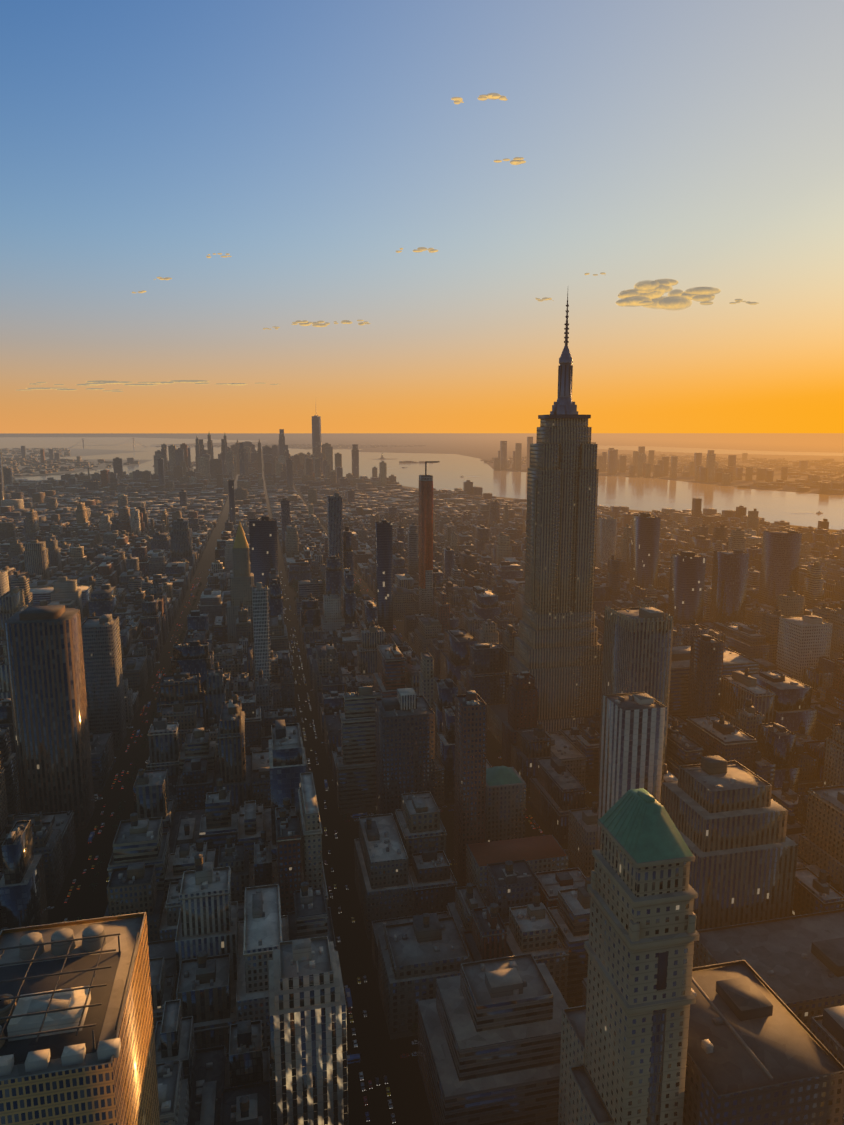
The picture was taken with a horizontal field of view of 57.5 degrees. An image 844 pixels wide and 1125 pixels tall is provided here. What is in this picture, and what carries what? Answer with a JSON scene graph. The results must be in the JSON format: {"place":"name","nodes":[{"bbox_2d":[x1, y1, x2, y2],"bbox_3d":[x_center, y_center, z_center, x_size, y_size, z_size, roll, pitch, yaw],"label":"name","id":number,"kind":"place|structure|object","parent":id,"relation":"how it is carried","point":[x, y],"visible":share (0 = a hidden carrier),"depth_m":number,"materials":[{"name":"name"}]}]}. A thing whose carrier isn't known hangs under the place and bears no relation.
{"place":"outdoors","nodes":[
{"label":"outdoors","id":0,"kind":"place"},
{"bbox_2d":[17,388,123,391],"bbox_3d":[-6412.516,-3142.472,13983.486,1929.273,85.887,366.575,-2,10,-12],"label":"cloud","id":1,"kind":"structure","parent":0,"point":[65,389],"depth_m":13963.17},
{"bbox_2d":[29,380,278,385],"bbox_3d":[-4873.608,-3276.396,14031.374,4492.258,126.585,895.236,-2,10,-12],"label":"cloud","id":2,"kind":"structure","parent":0,"point":[95,383],"depth_m":14000.64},
{"bbox_2d":[154,277,171,279],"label":"cloud","id":3,"kind":"structure","parent":0,"point":[165,278],"depth_m":14116.22,"materials":[{"name":"beige"}]},
{"bbox_2d":[207,253,230,257],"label":"cloud","id":4,"kind":"structure","parent":0,"point":[219,254],"depth_m":13685.57,"materials":[{"name":"beige"}]},
{"bbox_2d":[291,320,329,326],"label":"cloud","id":5,"kind":"structure","parent":0,"point":[307,323],"depth_m":13203.45,"materials":[{"name":"beige"}]},
{"bbox_2d":[334,320,369,324],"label":"cloud","id":6,"kind":"structure","parent":0,"point":[350,322],"depth_m":13846.33,"materials":[{"name":"beige"}]},
{"bbox_2d":[396,247,437,252],"bbox_3d":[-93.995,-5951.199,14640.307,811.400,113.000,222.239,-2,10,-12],"label":"cloud","id":7,"kind":"structure","parent":0,"point":[421,249],"depth_m":14603.98,"materials":[{"name":"beige"}]},
{"bbox_2d":[0,437,843,1124],"bbox_3d":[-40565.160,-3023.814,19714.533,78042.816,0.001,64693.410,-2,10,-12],"label":"ground","id":8,"kind":"structure","parent":0,"point":[378,1049],"depth_m":770.41,"materials":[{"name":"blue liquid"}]},
{"bbox_2d":[377,467,822,513],"bbox_3d":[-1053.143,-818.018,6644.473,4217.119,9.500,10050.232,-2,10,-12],"label":"boats","id":9,"kind":"object","parent":8,"relation":"on","point":[474,476],"visible":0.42,"depth_m":5370.34,"materials":[{"name":"paint"}]},
{"bbox_2d":[0,433,843,495],"bbox_3d":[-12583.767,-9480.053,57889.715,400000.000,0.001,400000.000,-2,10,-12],"label":"ground","id":10,"kind":"structure","parent":0,"point":[482,446],"depth_m":23760.97,"materials":[{"name":"liquid"}]},
{"bbox_2d":[14,467,98,475],"bbox_3d":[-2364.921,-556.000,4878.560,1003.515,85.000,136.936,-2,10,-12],"label":"bridge","id":11,"kind":"structure","parent":10,"relation":"on","point":[49,474],"depth_m":4859.76,"materials":[{"name":"metal"}]},
{"bbox_2d":[69,438,147,447],"bbox_3d":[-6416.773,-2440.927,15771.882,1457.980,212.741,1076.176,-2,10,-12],"label":"verrazzano bridge","id":12,"kind":"structure","parent":10,"relation":"on","point":[103,445],"depth_m":15574.74,"materials":[{"name":"silver metal"}]},
{"bbox_2d":[312,415,321,453],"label":"skyscraper","id":13,"kind":"structure","parent":10,"relation":"on","point":[316,430],"depth_m":5216.83,"materials":[{"name":"grey glass"}]},
{"bbox_2d":[0,0,843,432],"label":"sky","id":14,"kind":"structure","parent":0,"point":[307,143],"materials":[{"name":"blue"}]},
{"bbox_2d":[451,97,463,103],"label":"cloud","id":15,"kind":"structure","parent":0,"point":[457,100],"depth_m":12981.57,"materials":[{"name":"beige"}]},
{"bbox_2d":[478,93,507,100],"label":"cloud","id":16,"kind":"structure","parent":0,"point":[493,96],"depth_m":12936.57,"materials":[{"name":"beige"}]},
{"bbox_2d":[494,157,525,164],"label":"cloud","id":17,"kind":"structure","parent":0,"point":[517,160],"depth_m":12846.37,"materials":[{"name":"beige"}]},
{"bbox_2d":[535,297,553,300],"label":"cloud","id":18,"kind":"structure","parent":0,"point":[543,299],"depth_m":13638.34,"materials":[{"name":"beige"}]},
{"bbox_2d":[616,279,720,309],"bbox_3d":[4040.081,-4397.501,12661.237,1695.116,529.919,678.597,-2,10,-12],"label":"cloud","id":19,"kind":"structure","parent":0,"point":[648,293],"depth_m":12499.38,"materials":[{"name":"beige"}]},
{"bbox_2d":[597,445,843,455],"bbox_3d":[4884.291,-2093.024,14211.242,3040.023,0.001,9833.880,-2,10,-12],"label":"newark bay water","id":20,"kind":"structure","parent":0,"point":[690,450],"depth_m":12524.51,"materials":[{"name":"orange liquid"}]},
{"bbox_2d":[729,299,758,304],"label":"cloud","id":21,"kind":"structure","parent":0,"point":[747,302],"depth_m":12306.95,"materials":[{"name":"beige"}]},
{"bbox_3d":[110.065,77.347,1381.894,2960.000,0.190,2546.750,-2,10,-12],"label":"sidewalk pavement","id":22,"kind":"structure","parent":0,"visible":0},
{"bbox_2d":[76,577,597,1038],"bbox_3d":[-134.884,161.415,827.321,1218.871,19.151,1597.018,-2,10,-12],"label":"street trees","id":23,"kind":"object","parent":22,"relation":"on","point":[344,817],"visible":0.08,"depth_m":689.95,"materials":[{"name":"green plant"}]},
{"bbox_2d":[0,429,843,1124],"bbox_3d":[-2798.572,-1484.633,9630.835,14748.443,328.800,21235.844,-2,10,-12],"label":"city buildings","id":24,"kind":"structure","parent":22,"relation":"on","point":[192,975],"depth_m":563.01,"materials":[{"name":"concrete"}]},
{"bbox_2d":[487,293,601,745],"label":"skyscraper","id":25,"kind":"structure","parent":22,"relation":"on","point":[557,655],"depth_m":751.25,"materials":[{"name":"stone"}]},
{"bbox_2d":[558,788,699,1124],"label":"copper roof tower","id":26,"kind":"structure","parent":22,"relation":"on","point":[624,1043],"depth_m":246.19,"materials":[{"name":"beige stone"}]},
{"label":"manhattan road","id":27,"kind":"structure","parent":0,"visible":0},
{"bbox_2d":[47,569,596,1122],"bbox_3d":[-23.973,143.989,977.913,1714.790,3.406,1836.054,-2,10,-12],"label":"cars","id":28,"kind":"object","parent":27,"relation":"on","point":[347,993],"visible":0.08,"depth_m":560.36,"materials":[{"name":"paint"}]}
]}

